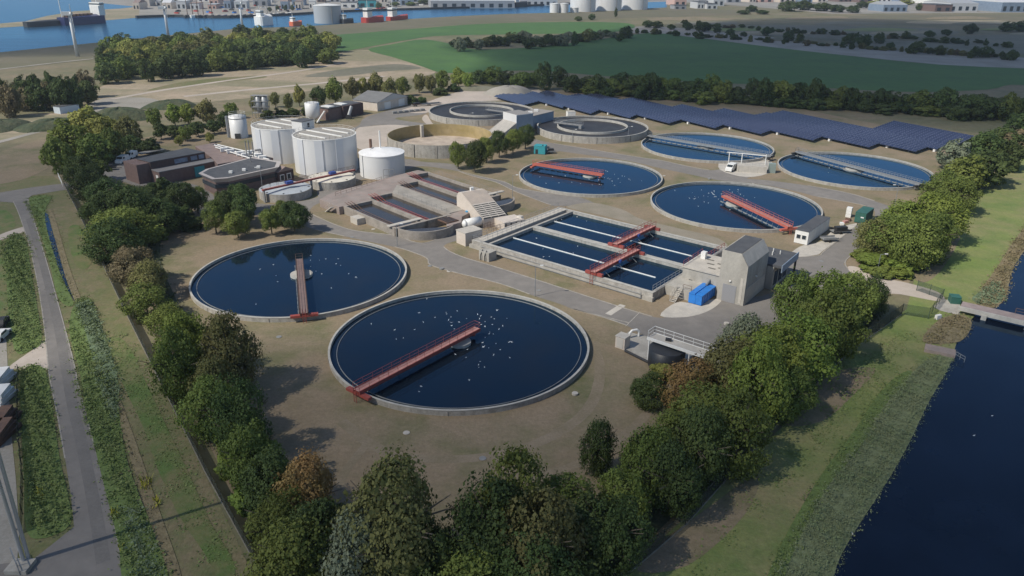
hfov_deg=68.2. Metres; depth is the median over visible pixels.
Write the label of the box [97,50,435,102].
sandy field
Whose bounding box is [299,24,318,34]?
tree
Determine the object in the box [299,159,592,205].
plant road
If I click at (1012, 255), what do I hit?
reeds
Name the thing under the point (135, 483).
ditch slope
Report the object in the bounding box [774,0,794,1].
warehouse
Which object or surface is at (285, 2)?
warehouse
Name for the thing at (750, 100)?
bush
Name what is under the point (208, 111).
tree
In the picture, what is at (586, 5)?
storage tank
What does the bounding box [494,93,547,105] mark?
solar table
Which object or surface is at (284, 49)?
tree
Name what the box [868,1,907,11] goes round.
warehouse
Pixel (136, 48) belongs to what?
tree
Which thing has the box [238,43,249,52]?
tree
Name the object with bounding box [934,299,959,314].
bridge approach
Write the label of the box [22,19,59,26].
barge
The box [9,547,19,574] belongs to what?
gate
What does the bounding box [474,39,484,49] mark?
tree
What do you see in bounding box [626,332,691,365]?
tank pad
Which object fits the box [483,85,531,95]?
gravel heap
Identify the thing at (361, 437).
worn path
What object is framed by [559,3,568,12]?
storage tank
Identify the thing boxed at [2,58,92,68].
dike road
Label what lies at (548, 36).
tree
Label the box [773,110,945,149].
solar table
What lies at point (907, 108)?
bush
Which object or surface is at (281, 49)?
tree
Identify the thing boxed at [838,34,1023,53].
mown field
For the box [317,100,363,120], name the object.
brick silo house
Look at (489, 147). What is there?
tree
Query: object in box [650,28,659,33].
bush
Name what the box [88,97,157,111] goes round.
gravel yard
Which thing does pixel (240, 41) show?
tree
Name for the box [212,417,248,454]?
tree
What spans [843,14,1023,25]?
stubble field
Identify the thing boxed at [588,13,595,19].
tree
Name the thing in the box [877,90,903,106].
tree
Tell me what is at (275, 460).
tree
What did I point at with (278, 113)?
bush
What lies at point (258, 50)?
tree
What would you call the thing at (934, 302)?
fence
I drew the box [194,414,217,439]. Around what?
bush
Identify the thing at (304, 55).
tree
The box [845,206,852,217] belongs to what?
box stack
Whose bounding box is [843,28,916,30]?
field patch
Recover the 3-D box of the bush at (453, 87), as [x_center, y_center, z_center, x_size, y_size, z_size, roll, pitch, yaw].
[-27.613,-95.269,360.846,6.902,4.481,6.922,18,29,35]
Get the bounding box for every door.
[194,165,204,176]
[384,101,390,108]
[398,98,404,105]
[721,283,735,303]
[854,212,860,222]
[859,213,865,222]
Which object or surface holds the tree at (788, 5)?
on the ground at (898, 303)
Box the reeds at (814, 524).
[770,349,955,575]
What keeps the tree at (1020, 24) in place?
on the ground at (898, 303)
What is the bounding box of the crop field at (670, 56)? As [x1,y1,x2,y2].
[368,33,1023,91]
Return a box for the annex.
[764,247,798,289]
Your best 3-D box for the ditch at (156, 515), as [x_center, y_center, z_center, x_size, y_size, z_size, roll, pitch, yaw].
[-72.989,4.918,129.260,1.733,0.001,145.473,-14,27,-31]
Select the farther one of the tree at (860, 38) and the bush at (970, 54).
the tree at (860, 38)
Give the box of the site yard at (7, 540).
[0,338,18,563]
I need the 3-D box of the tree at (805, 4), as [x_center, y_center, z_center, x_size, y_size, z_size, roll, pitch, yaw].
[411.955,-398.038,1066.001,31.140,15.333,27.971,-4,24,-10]
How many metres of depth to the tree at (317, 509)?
70.89 m
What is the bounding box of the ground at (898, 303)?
[0,3,1023,573]
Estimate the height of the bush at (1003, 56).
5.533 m
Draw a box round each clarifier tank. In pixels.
[189,238,406,322]
[328,290,589,415]
[519,158,662,197]
[641,132,773,163]
[650,181,822,232]
[777,152,934,190]
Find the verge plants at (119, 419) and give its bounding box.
[46,210,178,573]
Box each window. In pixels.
[174,157,187,163]
[773,269,778,284]
[778,268,781,280]
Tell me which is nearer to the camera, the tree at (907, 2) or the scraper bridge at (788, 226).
the scraper bridge at (788, 226)
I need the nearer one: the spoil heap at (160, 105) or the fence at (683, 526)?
the fence at (683, 526)
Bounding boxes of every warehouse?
[132,0,147,9]
[132,0,155,5]
[162,0,176,8]
[176,0,191,8]
[190,2,203,8]
[207,3,220,8]
[209,0,222,4]
[223,0,234,8]
[234,0,248,8]
[253,0,270,5]
[280,0,290,8]
[292,0,306,4]
[294,0,303,8]
[309,0,315,7]
[341,1,357,7]
[358,0,375,6]
[400,0,411,5]
[428,0,514,7]
[519,0,556,5]
[666,0,686,4]
[670,4,685,8]
[690,1,704,8]
[704,3,717,8]
[706,0,724,5]
[724,0,740,2]
[756,0,772,1]
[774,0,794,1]
[828,0,850,1]
[851,0,872,1]
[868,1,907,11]
[911,0,928,2]
[918,3,952,11]
[923,0,978,10]
[969,0,1023,11]
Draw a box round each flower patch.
[34,486,43,495]
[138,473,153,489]
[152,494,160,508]
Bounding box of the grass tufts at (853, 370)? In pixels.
[675,330,919,575]
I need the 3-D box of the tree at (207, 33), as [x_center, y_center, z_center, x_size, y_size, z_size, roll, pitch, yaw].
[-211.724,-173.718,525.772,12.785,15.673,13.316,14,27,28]
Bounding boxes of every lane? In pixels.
[0,113,68,139]
[14,199,120,575]
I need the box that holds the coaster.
[515,0,527,6]
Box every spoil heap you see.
[0,118,29,132]
[12,117,81,132]
[96,107,147,120]
[140,99,195,109]
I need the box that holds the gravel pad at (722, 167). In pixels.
[718,160,771,176]
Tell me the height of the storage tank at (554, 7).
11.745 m
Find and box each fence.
[15,364,23,514]
[64,182,264,575]
[614,313,901,575]
[901,280,944,317]
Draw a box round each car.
[0,316,9,327]
[0,328,11,341]
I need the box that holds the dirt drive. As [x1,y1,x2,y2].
[9,341,47,368]
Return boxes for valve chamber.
[479,247,496,261]
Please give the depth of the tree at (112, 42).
465.70 m
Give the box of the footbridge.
[958,302,1023,325]
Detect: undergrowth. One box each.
[110,185,609,575]
[613,315,879,565]
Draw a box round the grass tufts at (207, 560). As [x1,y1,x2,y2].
[99,331,245,575]
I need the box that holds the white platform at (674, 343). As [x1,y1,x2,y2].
[647,326,722,381]
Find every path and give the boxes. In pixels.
[0,227,23,239]
[336,341,604,462]
[336,442,371,505]
[480,382,671,481]
[605,304,624,314]
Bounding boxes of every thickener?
[259,181,311,202]
[308,171,355,190]
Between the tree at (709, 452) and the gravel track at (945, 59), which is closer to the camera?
the tree at (709, 452)
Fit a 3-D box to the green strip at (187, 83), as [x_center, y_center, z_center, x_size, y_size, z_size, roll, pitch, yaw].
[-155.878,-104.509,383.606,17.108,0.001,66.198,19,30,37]
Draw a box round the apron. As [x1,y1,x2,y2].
[567,203,726,246]
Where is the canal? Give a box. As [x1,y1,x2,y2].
[834,252,1023,575]
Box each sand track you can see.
[0,132,38,142]
[111,63,340,98]
[184,76,385,96]
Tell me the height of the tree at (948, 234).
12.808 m
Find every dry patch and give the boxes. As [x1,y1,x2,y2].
[635,476,758,572]
[785,367,874,425]
[913,235,959,282]
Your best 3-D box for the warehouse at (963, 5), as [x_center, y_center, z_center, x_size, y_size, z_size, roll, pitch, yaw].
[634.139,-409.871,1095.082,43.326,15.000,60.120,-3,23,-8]
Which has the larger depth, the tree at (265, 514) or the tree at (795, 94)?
the tree at (795, 94)
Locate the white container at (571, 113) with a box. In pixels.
[566,110,575,115]
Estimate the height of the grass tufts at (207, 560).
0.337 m
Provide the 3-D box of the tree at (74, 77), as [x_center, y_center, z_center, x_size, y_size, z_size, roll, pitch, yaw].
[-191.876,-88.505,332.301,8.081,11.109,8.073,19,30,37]
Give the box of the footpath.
[848,266,944,300]
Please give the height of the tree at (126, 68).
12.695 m
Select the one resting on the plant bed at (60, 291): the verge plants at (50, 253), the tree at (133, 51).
the verge plants at (50, 253)
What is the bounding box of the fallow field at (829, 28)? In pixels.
[720,25,958,41]
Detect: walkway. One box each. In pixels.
[485,106,512,111]
[553,119,583,128]
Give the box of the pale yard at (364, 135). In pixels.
[356,125,406,148]
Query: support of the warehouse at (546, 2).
on the ground at (898, 303)
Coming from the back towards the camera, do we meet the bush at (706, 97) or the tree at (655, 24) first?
the tree at (655, 24)
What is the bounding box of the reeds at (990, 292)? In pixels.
[972,279,1006,304]
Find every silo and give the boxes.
[225,111,248,138]
[250,95,269,118]
[304,98,324,123]
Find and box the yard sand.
[402,88,540,112]
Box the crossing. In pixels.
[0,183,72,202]
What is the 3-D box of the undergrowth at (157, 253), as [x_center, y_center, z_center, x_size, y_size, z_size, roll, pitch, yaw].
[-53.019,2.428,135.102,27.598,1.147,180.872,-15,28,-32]
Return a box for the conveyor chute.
[346,106,352,118]
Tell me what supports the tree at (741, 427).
on the plant bed at (658, 520)
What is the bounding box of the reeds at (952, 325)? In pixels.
[920,312,973,345]
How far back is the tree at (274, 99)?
315.70 m
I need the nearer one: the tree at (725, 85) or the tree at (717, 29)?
the tree at (725, 85)
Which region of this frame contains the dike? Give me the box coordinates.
[0,8,741,68]
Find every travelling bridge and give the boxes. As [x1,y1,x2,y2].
[585,244,644,283]
[608,220,660,248]
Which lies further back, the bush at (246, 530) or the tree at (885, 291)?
the tree at (885, 291)
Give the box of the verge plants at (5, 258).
[0,231,47,352]
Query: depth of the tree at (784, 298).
124.08 m
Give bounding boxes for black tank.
[648,342,685,371]
[689,355,725,384]
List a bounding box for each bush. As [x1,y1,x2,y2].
[135,137,160,153]
[141,177,170,197]
[144,226,169,242]
[164,202,194,223]
[174,383,187,405]
[178,215,203,231]
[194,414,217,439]
[213,454,237,480]
[216,59,228,71]
[227,62,236,70]
[227,486,269,517]
[243,508,268,543]
[260,109,273,118]
[261,58,268,66]
[273,108,286,116]
[284,57,295,65]
[286,108,301,116]
[308,53,315,63]
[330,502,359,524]
[407,95,417,104]
[417,96,426,102]
[432,87,448,95]
[446,83,460,91]
[568,83,581,92]
[580,78,602,94]
[598,86,614,96]
[615,84,633,95]
[632,85,648,99]
[648,363,677,382]
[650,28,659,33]
[650,91,662,99]
[664,89,679,99]
[671,30,679,35]
[679,85,695,101]
[691,91,716,104]
[694,31,705,38]
[711,23,721,28]
[712,92,729,103]
[714,33,724,37]
[726,90,745,103]
[730,34,738,39]
[743,94,759,104]
[751,410,775,437]
[759,94,777,106]
[762,37,770,42]
[772,96,795,108]
[791,27,801,33]
[792,96,807,108]
[802,40,810,45]
[806,98,826,110]
[815,28,826,33]
[819,96,842,109]
[829,30,840,34]
[839,42,847,47]
[841,99,851,109]
[849,41,854,48]
[849,247,876,257]
[854,100,874,112]
[854,252,887,269]
[858,43,866,48]
[862,103,897,114]
[862,265,896,279]
[876,249,897,258]
[878,46,889,50]
[879,258,919,275]
[889,33,899,38]
[889,267,913,279]
[891,102,903,111]
[900,103,921,115]
[905,46,911,53]
[912,105,942,116]
[921,37,932,41]
[927,38,938,41]
[933,107,956,116]
[938,36,949,42]
[946,105,970,121]
[947,48,954,54]
[949,38,965,43]
[953,49,959,54]
[958,50,967,55]
[967,50,974,57]
[968,107,985,120]
[1000,41,1013,47]
[1000,52,1008,59]
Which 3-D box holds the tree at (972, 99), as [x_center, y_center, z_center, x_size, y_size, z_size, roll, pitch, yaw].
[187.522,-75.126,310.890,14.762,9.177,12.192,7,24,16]
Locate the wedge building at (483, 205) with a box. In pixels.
[457,187,524,228]
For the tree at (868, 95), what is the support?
on the ground at (898, 303)
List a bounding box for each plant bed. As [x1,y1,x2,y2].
[29,195,72,305]
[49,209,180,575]
[81,302,118,420]
[102,186,611,575]
[595,303,879,568]
[768,370,910,575]
[923,315,971,343]
[972,284,1002,304]
[978,229,1023,307]
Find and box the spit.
[0,7,138,27]
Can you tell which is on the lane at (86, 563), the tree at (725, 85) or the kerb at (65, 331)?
the kerb at (65, 331)
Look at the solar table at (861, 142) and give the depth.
277.05 m
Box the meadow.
[335,22,634,51]
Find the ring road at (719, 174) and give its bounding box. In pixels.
[528,138,903,216]
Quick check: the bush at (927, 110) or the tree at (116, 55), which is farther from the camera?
the tree at (116, 55)
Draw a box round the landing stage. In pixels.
[924,343,965,361]
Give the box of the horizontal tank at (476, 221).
[462,216,482,227]
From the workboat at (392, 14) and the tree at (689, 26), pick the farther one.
the workboat at (392, 14)
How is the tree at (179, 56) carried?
on the ground at (898, 303)
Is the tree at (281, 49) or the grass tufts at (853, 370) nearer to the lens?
the grass tufts at (853, 370)
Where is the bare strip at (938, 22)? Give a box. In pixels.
[906,20,1007,23]
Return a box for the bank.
[631,157,1023,575]
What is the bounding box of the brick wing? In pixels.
[275,165,293,181]
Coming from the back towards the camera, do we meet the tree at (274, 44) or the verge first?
the tree at (274, 44)
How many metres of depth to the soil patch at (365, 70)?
429.81 m
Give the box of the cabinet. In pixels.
[615,332,630,349]
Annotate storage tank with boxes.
[313,3,340,23]
[550,3,559,12]
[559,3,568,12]
[570,0,595,11]
[570,7,578,12]
[595,0,621,10]
[621,0,647,9]
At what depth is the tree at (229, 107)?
291.61 m
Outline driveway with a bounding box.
[0,527,77,575]
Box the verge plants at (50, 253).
[23,194,73,306]
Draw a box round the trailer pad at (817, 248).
[793,223,856,256]
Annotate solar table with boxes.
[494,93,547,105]
[518,93,569,109]
[525,91,609,114]
[539,90,646,118]
[568,93,689,123]
[587,93,731,128]
[622,97,778,134]
[673,104,830,140]
[714,108,888,147]
[755,112,936,151]
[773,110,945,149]
[873,120,973,144]
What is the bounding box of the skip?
[688,283,715,305]
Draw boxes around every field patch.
[647,17,734,20]
[675,21,736,24]
[709,27,762,30]
[735,31,816,34]
[761,37,838,40]
[785,16,850,19]
[816,21,893,24]
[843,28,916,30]
[870,31,925,33]
[897,37,969,40]
[926,16,995,19]
[952,21,1013,23]
[980,28,999,29]
[1009,32,1023,34]
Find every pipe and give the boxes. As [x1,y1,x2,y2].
[624,349,647,362]
[629,329,639,337]
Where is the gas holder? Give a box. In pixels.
[358,131,404,179]
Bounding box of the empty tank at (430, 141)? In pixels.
[387,124,491,158]
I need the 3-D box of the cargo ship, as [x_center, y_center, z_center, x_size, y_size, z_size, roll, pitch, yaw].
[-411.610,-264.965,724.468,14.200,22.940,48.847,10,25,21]
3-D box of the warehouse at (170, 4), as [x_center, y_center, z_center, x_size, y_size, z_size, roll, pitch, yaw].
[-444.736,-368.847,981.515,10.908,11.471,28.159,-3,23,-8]
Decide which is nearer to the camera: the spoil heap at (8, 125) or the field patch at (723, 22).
the spoil heap at (8, 125)
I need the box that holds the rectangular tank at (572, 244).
[469,203,725,301]
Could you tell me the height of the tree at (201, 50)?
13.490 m
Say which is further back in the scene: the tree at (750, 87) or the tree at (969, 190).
the tree at (750, 87)
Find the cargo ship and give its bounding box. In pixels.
[56,0,105,25]
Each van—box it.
[115,154,129,163]
[127,148,164,158]
[725,162,736,171]
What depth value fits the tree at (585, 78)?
362.48 m
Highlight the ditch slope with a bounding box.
[125,453,147,515]
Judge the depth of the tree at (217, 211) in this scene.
166.84 m
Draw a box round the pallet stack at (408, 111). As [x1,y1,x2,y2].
[392,108,424,113]
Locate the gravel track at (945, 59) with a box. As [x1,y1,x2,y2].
[632,26,1023,67]
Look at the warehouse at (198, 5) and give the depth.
970.82 m
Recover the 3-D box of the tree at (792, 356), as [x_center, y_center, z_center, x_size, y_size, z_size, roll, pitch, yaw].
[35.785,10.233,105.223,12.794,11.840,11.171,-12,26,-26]
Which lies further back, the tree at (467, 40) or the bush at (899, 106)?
the tree at (467, 40)
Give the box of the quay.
[91,0,1023,15]
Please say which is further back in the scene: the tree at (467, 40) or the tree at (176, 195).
the tree at (467, 40)
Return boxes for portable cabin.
[794,215,830,244]
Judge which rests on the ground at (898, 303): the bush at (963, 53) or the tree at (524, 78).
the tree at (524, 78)
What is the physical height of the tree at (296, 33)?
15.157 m
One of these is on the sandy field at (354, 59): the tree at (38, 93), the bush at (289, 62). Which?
the bush at (289, 62)
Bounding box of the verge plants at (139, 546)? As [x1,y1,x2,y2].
[119,501,165,575]
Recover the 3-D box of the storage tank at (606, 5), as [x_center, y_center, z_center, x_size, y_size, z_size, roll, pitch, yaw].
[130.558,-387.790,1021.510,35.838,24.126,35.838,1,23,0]
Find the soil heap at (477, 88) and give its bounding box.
[459,86,493,90]
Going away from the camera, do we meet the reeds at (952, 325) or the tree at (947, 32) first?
the reeds at (952, 325)
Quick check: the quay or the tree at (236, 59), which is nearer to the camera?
the tree at (236, 59)
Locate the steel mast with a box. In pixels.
[0,453,36,574]
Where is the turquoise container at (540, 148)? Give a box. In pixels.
[534,144,546,154]
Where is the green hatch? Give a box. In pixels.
[948,293,961,303]
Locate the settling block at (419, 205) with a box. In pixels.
[319,169,514,240]
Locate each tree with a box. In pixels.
[0,85,18,117]
[2,80,23,115]
[7,82,22,94]
[13,74,29,87]
[17,87,37,110]
[22,81,49,110]
[25,73,41,90]
[38,134,76,173]
[40,80,58,108]
[41,71,56,84]
[45,118,86,157]
[46,77,75,104]
[55,74,70,83]
[58,79,84,108]
[60,156,101,187]
[65,165,110,202]
[66,74,78,83]
[67,105,103,133]
[73,80,99,104]
[75,133,115,161]
[76,69,95,86]
[76,189,129,222]
[77,214,147,264]
[79,204,165,254]
[81,176,131,210]
[83,116,120,139]
[83,159,113,179]
[93,43,113,59]
[93,62,120,84]
[93,126,128,161]
[95,53,116,63]
[95,57,113,66]
[97,36,120,51]
[103,47,117,54]
[103,245,162,286]
[106,50,122,57]
[106,184,164,229]
[107,32,133,42]
[110,56,136,79]
[113,114,143,139]
[114,37,131,48]
[114,279,173,324]
[115,46,129,54]
[116,54,136,71]
[120,135,141,150]
[120,184,160,212]
[125,45,143,55]
[126,39,148,49]
[126,256,169,300]
[129,50,145,63]
[130,44,146,59]
[132,50,148,60]
[135,58,155,81]
[136,39,158,48]
[139,196,187,232]
[140,36,156,42]
[141,323,200,405]
[142,42,161,51]
[142,301,190,337]
[144,43,159,63]
[145,108,161,124]
[147,310,214,373]
[148,49,172,62]
[151,53,182,78]
[152,122,167,138]
[154,40,171,49]
[157,34,172,43]
[162,181,200,211]
[164,102,181,125]
[165,125,178,137]
[166,44,175,54]
[169,31,190,39]
[169,35,183,44]
[171,40,198,52]
[171,47,195,76]
[172,373,246,448]
[173,135,183,145]
[176,32,197,40]
[176,125,192,140]
[178,103,195,124]
[181,51,211,76]
[182,34,201,46]
[185,353,240,408]
[187,186,209,212]
[188,121,206,136]
[192,39,213,48]
[192,46,213,60]
[193,98,217,123]
[196,27,214,40]
[200,199,227,233]
[200,308,269,393]
[201,372,273,452]
[205,49,228,71]
[205,119,221,133]
[205,132,213,141]
[211,35,227,43]
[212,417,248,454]
[214,189,232,215]
[215,110,228,129]
[216,417,284,490]
[218,39,233,55]
[220,210,251,238]
[223,31,237,39]
[223,51,244,68]
[223,102,238,114]
[226,43,241,57]
[226,183,258,208]
[230,38,249,44]
[230,194,256,221]
[232,24,251,36]
[233,31,249,39]
[235,44,246,53]
[237,445,303,517]
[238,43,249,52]
[240,510,346,575]
[241,48,262,69]
[243,34,257,39]
[243,482,322,558]
[245,40,263,49]
[247,37,272,47]
[248,96,255,110]
[250,24,264,37]
[254,30,275,36]
[254,48,267,58]
[258,33,271,42]
[258,207,281,234]
[259,46,283,66]
[266,446,341,520]
[268,39,285,48]
[269,36,287,45]
[269,92,279,106]
[270,200,287,226]
[271,31,288,39]
[273,45,291,64]
[275,27,289,32]
[275,45,289,63]
[277,201,312,232]
[281,495,362,575]
[283,41,298,54]
[283,93,292,108]
[284,42,294,56]
[287,36,301,42]
[288,27,307,40]
[291,44,313,67]
[292,84,304,106]
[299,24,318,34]
[300,38,321,55]
[301,33,321,43]
[301,40,318,57]
[309,85,326,105]
[314,34,326,43]
[315,40,329,49]
[315,47,339,63]
[317,31,341,49]
[318,504,400,575]
[322,33,336,49]
[324,75,342,102]
[326,437,454,575]
[343,76,358,98]
[356,77,369,93]
[368,71,383,90]
[381,76,397,93]
[387,513,460,575]
[390,1,399,6]
[394,76,410,94]
[405,2,415,5]
[412,73,425,92]
[418,0,427,3]
[422,535,507,575]
[424,75,436,93]
[435,70,450,87]
[437,470,537,575]
[448,141,466,168]
[450,66,465,85]
[452,37,466,51]
[461,72,475,86]
[462,139,487,172]
[464,36,471,46]
[464,440,559,539]
[468,42,474,47]
[471,69,488,83]
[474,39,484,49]
[479,136,494,162]
[481,37,492,46]
[481,65,502,83]
[485,34,499,45]
[485,522,590,575]
[491,130,508,157]
[496,70,513,84]
[496,484,592,575]
[498,37,509,45]
[503,31,515,41]
[504,128,523,154]
[508,35,525,42]
[509,71,534,86]
[516,30,531,39]
[517,124,535,148]
[522,37,538,48]
[524,470,600,532]
[529,72,541,83]
[533,61,553,89]
[537,37,550,46]
[543,33,553,45]
[549,35,561,45]
[550,489,632,575]
[551,66,569,86]
[553,34,570,45]
[560,74,584,91]
[563,31,572,38]
[571,31,578,45]
[574,16,581,20]
[578,33,587,41]
[578,414,620,479]
[579,76,590,90]
[581,28,594,41]
[582,487,656,575]
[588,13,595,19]
[589,31,599,39]
[589,73,607,88]
[594,465,655,524]
[597,29,604,38]
[604,78,620,91]
[606,32,618,37]
[609,71,630,90]
[615,33,625,40]
[615,418,682,509]
[618,26,633,37]
[621,74,646,95]
[628,377,644,397]
[632,369,672,412]
[636,437,706,520]
[637,408,698,467]
[638,72,661,98]
[642,20,651,27]
[650,21,663,27]
[653,77,671,98]
[655,353,719,410]
[662,398,735,493]
[663,78,680,91]
[663,378,755,454]
[667,24,676,29]
[674,80,696,93]
[682,23,693,29]
[689,78,709,99]
[693,331,763,395]
[694,22,714,31]
[703,384,777,487]
[704,73,721,91]
[713,27,721,32]
[713,79,733,101]
[715,311,763,343]
[720,328,795,424]
[725,28,734,35]
[728,86,747,103]
[730,320,813,382]
[736,10,751,13]
[745,5,757,11]
[745,77,758,94]
[751,77,774,106]
[756,10,769,13]
[761,26,772,35]
[766,363,819,426]
[768,307,842,388]
[770,80,795,98]
[770,267,821,330]
[776,0,801,10]
[779,84,802,103]
[783,30,794,40]
[791,266,858,332]
[793,82,809,99]
[793,281,872,362]
[795,0,812,9]
[795,32,804,41]
[803,77,826,101]
[808,2,830,10]
[818,88,835,99]
[821,270,883,323]
[828,4,845,11]
[830,85,847,102]
[841,34,857,43]
[842,87,862,110]
[846,5,859,12]
[852,217,890,253]
[853,213,930,255]
[854,34,872,46]
[856,1,868,7]
[858,91,877,104]
[862,271,891,316]
[871,88,889,103]
[873,32,885,43]
[876,211,944,271]
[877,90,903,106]
[878,199,928,224]
[885,42,894,47]
[899,191,974,239]
[901,0,914,4]
[901,31,911,38]
[901,94,915,110]
[906,89,934,106]
[908,207,959,264]
[909,41,926,53]
[915,4,922,9]
[917,168,965,197]
[924,30,936,36]
[926,47,933,53]
[931,86,959,110]
[934,45,945,54]
[934,175,983,214]
[935,138,971,167]
[941,29,951,35]
[942,99,970,111]
[944,154,990,191]
[957,94,987,109]
[962,129,1008,153]
[963,23,979,33]
[963,149,1016,185]
[971,46,981,57]
[975,93,992,104]
[980,46,995,57]
[980,97,1008,119]
[983,139,1023,170]
[988,126,1023,150]
[996,91,1021,121]
[998,21,1017,31]
[1002,129,1023,147]
[1003,112,1023,129]
[1005,49,1019,59]
[1014,20,1023,30]
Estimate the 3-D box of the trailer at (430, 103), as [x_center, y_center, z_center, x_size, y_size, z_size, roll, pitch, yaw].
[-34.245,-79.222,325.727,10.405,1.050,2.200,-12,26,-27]
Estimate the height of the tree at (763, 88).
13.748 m
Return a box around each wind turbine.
[61,5,79,56]
[158,0,169,34]
[235,2,243,26]
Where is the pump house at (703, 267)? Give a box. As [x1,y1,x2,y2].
[682,248,721,295]
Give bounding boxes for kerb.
[13,201,65,457]
[28,200,119,553]
[312,214,435,242]
[396,247,528,293]
[444,247,652,316]
[459,171,550,204]
[462,171,551,193]
[554,143,707,169]
[573,309,625,324]
[584,311,629,322]
[803,226,855,256]
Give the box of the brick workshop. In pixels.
[123,148,214,183]
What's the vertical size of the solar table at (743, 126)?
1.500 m
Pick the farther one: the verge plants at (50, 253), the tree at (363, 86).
the tree at (363, 86)
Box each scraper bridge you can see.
[290,253,317,322]
[346,320,480,402]
[530,159,604,178]
[645,132,774,160]
[720,191,797,233]
[791,147,924,188]
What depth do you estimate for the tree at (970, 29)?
700.32 m
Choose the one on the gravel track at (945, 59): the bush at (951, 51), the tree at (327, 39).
the bush at (951, 51)
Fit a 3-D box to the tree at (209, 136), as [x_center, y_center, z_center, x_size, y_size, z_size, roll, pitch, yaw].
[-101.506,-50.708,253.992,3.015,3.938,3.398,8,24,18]
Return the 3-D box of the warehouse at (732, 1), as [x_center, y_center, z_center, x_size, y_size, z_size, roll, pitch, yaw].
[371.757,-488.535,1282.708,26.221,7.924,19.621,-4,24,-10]
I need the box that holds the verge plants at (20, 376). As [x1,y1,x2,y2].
[11,359,75,540]
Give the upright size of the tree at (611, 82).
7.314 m
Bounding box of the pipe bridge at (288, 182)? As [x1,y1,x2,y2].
[261,165,355,202]
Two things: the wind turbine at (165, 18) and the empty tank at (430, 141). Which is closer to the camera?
the empty tank at (430, 141)
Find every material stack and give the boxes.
[0,366,17,383]
[0,383,18,405]
[0,405,22,420]
[0,417,21,445]
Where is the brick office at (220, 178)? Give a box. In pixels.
[199,140,280,193]
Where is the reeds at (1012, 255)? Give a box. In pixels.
[975,224,1023,307]
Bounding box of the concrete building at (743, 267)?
[716,235,768,305]
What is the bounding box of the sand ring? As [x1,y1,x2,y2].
[422,115,432,123]
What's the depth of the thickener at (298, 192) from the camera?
193.49 m
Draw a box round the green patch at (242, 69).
[206,55,340,72]
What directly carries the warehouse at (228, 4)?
on the ground at (898, 303)
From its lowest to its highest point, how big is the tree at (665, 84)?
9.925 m
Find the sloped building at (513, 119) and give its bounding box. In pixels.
[489,108,553,138]
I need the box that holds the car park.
[104,155,212,195]
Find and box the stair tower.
[291,118,313,131]
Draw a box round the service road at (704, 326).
[181,194,883,349]
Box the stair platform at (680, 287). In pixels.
[664,275,701,302]
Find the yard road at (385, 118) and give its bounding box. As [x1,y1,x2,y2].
[351,105,424,129]
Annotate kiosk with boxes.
[456,225,482,246]
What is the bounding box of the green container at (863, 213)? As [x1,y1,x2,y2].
[854,206,873,222]
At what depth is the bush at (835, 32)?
676.63 m
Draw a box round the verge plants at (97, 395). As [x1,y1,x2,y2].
[63,294,173,575]
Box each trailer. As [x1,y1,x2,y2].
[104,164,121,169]
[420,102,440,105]
[547,148,558,153]
[820,235,842,242]
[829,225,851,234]
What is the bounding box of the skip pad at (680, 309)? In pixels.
[660,299,720,317]
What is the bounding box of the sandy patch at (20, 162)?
[0,140,50,183]
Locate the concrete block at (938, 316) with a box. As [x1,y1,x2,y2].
[935,314,941,319]
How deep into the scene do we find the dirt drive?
115.61 m
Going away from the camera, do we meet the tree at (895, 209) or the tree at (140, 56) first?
the tree at (895, 209)
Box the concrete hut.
[727,152,775,173]
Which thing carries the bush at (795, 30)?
on the field patch at (759, 32)
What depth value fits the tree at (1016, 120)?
270.54 m
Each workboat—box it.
[254,5,272,25]
[289,17,301,25]
[340,14,353,23]
[361,0,383,22]
[386,0,407,20]
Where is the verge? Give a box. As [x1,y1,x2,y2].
[0,176,248,575]
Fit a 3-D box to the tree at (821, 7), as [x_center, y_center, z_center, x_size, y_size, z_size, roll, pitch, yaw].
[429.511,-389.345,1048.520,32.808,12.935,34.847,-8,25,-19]
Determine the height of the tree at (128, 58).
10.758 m
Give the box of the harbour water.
[0,0,666,51]
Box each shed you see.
[53,103,78,113]
[352,90,407,110]
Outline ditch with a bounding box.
[45,213,74,301]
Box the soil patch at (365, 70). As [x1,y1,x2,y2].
[305,64,419,76]
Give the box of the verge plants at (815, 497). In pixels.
[764,367,912,574]
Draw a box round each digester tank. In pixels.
[251,115,307,163]
[292,124,357,175]
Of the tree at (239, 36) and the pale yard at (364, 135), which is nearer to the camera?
the pale yard at (364, 135)
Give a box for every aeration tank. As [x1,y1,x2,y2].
[429,101,532,125]
[537,116,647,143]
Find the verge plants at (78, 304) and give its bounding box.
[73,300,127,420]
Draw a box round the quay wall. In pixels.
[135,2,569,17]
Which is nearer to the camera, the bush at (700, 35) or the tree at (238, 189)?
the tree at (238, 189)
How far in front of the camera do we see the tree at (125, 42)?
461.44 m
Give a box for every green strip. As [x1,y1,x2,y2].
[0,209,15,231]
[0,240,9,327]
[68,225,91,269]
[107,337,234,575]
[147,76,266,90]

